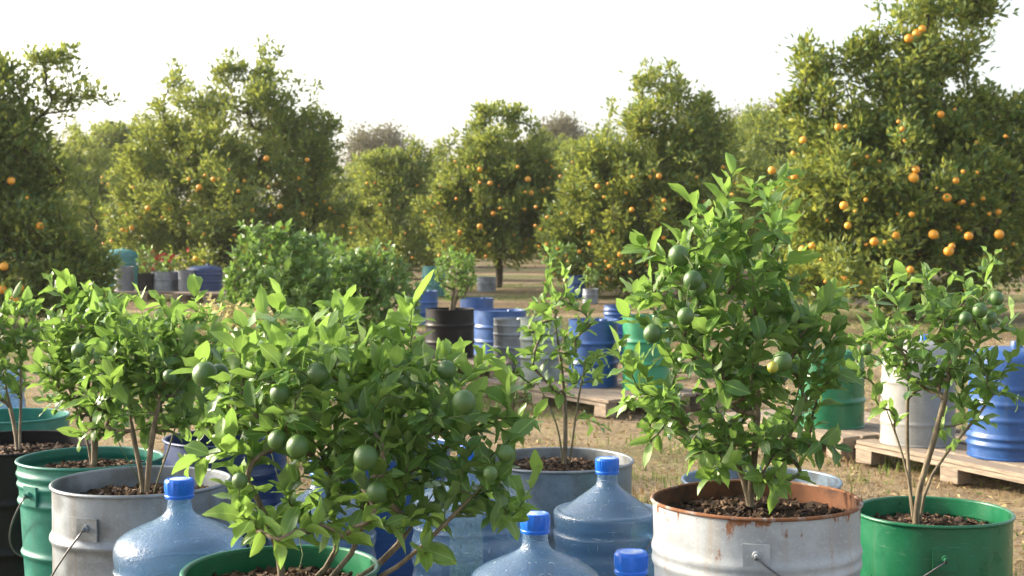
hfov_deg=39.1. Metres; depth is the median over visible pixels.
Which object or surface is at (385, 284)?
shrub
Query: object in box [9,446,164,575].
planted bucket
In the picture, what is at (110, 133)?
orange tree
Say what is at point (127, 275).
pot
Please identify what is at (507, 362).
wooden pallet
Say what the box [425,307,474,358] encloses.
planted drum
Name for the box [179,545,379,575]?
planted bucket
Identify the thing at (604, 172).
orange tree
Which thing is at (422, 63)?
sky
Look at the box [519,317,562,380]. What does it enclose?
drum
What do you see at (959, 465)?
wooden pallet
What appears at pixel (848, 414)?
drum
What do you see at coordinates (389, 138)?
tree
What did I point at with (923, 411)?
drum
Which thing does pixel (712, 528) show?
planted drum
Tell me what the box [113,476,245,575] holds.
water bottle
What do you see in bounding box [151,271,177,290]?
pot
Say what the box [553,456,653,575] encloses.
water bottle
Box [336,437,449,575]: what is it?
planted drum
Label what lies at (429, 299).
drum
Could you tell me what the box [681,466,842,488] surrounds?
zinc tub
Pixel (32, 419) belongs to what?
tub
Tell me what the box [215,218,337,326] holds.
shrub
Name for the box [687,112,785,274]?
orange tree
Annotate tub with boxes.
[0,408,69,430]
[481,447,633,575]
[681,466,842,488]
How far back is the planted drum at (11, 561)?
4.75 m
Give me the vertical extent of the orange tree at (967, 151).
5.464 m
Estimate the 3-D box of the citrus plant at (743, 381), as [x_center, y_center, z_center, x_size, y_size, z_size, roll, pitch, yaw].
[0.549,0.132,3.536,0.644,0.937,0.568,0,2,0]
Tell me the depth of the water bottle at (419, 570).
3.88 m
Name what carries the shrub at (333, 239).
on the ground at (534, 275)
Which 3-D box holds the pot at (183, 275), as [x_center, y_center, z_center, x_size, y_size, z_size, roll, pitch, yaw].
[-5.669,-0.129,25.084,0.294,0.365,0.289,0,2,0]
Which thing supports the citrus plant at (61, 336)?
on the planted bucket at (37, 473)
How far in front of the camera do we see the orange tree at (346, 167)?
60.56 m
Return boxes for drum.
[0,430,90,575]
[162,430,286,547]
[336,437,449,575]
[413,290,437,324]
[422,266,445,296]
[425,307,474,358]
[460,297,493,308]
[474,308,526,354]
[493,317,520,370]
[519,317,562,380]
[568,275,584,297]
[568,318,618,388]
[603,304,630,318]
[618,319,622,360]
[622,314,669,390]
[650,479,862,575]
[797,349,866,429]
[880,334,955,447]
[965,341,1023,461]
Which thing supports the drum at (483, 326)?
on the ground at (534, 275)
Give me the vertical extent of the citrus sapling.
0.805 m
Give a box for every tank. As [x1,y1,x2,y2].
[105,248,138,295]
[188,264,222,290]
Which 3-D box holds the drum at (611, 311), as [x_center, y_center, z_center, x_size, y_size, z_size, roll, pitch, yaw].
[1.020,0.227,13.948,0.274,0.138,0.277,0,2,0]
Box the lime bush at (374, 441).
[169,269,547,575]
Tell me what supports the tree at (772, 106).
on the ground at (534, 275)
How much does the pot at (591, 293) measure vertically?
0.245 m
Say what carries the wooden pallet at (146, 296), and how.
on the ground at (534, 275)
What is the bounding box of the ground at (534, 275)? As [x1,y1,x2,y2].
[0,231,1023,575]
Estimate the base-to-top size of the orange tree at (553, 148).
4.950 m
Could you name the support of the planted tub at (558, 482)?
on the ground at (534, 275)
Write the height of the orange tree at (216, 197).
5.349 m
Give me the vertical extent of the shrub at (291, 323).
0.962 m
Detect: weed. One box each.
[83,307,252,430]
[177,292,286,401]
[495,382,532,410]
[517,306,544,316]
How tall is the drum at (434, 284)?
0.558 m
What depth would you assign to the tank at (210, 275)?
25.09 m
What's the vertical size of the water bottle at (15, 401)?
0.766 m
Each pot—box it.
[114,266,133,290]
[137,273,153,290]
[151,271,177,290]
[178,270,193,290]
[477,277,495,291]
[582,288,598,303]
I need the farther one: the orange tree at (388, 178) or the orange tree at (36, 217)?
the orange tree at (388, 178)
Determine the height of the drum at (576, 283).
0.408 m
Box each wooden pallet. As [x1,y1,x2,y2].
[115,289,196,300]
[172,290,254,302]
[433,355,511,377]
[483,372,703,417]
[724,408,960,459]
[855,431,1023,484]
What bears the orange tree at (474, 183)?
on the ground at (534, 275)
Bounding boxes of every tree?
[0,37,126,324]
[46,119,141,256]
[81,107,163,257]
[95,33,362,287]
[188,132,261,251]
[302,161,382,256]
[336,119,421,168]
[340,133,452,279]
[340,151,408,235]
[405,98,575,287]
[405,140,479,266]
[433,245,477,309]
[505,126,570,261]
[531,56,750,296]
[533,110,596,160]
[538,130,625,270]
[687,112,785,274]
[712,90,778,127]
[713,98,808,264]
[745,0,1023,319]
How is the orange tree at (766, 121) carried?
on the ground at (534, 275)
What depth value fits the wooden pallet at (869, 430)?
8.24 m
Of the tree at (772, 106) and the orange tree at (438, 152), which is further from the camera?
the tree at (772, 106)
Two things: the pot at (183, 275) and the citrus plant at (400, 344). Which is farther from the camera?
the pot at (183, 275)
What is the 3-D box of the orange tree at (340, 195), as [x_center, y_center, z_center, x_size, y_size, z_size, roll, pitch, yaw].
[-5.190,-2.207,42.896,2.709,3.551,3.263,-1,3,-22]
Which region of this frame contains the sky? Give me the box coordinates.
[0,0,1023,223]
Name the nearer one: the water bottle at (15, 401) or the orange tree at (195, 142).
the water bottle at (15, 401)
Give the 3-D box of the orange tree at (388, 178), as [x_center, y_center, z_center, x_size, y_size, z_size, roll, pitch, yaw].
[-2.893,-1.894,35.435,2.815,3.820,2.622,-1,3,-24]
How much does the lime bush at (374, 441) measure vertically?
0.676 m
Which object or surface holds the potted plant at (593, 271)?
on the pot at (591, 293)
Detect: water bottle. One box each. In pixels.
[0,369,25,407]
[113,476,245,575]
[267,461,375,557]
[411,445,528,575]
[471,510,598,575]
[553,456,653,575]
[614,548,647,575]
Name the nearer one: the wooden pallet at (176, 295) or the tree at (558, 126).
the wooden pallet at (176, 295)
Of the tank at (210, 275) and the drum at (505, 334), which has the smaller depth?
the drum at (505, 334)
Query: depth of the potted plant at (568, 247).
25.76 m
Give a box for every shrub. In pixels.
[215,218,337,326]
[226,302,316,460]
[265,234,362,334]
[317,238,430,349]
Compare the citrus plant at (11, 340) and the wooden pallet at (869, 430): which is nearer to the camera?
the citrus plant at (11, 340)
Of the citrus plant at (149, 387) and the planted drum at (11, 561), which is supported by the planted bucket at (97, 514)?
the citrus plant at (149, 387)
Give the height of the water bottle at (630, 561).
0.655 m
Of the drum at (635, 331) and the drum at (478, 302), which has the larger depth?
the drum at (478, 302)
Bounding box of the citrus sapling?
[480,243,628,463]
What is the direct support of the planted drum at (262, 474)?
on the ground at (534, 275)
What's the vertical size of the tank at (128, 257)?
0.890 m
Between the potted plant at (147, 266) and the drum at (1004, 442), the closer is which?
the drum at (1004, 442)
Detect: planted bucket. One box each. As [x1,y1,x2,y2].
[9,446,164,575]
[49,466,231,575]
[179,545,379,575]
[860,496,1015,575]
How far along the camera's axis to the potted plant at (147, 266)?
25.16 m
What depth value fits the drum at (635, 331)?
10.26 m
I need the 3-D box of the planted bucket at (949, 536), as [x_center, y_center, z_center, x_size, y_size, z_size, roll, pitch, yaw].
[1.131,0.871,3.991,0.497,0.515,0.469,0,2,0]
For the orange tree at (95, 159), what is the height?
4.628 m
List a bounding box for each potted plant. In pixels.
[135,245,154,273]
[143,247,189,271]
[538,239,584,277]
[578,264,603,288]
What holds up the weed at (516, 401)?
on the ground at (534, 275)
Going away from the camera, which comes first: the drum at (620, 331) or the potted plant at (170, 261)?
the drum at (620, 331)
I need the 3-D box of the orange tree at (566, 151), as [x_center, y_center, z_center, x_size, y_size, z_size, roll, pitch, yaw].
[2.135,-2.362,40.496,3.015,4.393,3.237,2,3,31]
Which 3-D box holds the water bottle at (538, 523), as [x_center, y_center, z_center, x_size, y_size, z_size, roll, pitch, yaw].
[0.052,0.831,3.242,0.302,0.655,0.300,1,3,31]
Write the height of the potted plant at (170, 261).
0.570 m
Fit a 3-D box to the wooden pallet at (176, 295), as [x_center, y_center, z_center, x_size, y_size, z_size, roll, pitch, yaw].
[-5.132,0.144,24.808,1.228,0.170,1.001,0,2,3]
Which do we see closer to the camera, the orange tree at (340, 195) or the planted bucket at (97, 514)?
the planted bucket at (97, 514)
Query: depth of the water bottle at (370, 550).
4.08 m
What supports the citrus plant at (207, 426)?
on the planted drum at (262, 474)
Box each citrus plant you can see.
[0,281,50,449]
[23,268,165,466]
[63,274,227,493]
[163,302,324,440]
[299,294,466,440]
[605,152,863,513]
[845,246,1023,524]
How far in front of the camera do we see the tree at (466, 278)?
12.88 m
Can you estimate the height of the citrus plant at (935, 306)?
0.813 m
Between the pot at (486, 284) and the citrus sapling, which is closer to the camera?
the citrus sapling
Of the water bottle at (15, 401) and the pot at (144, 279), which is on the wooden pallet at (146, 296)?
the pot at (144, 279)

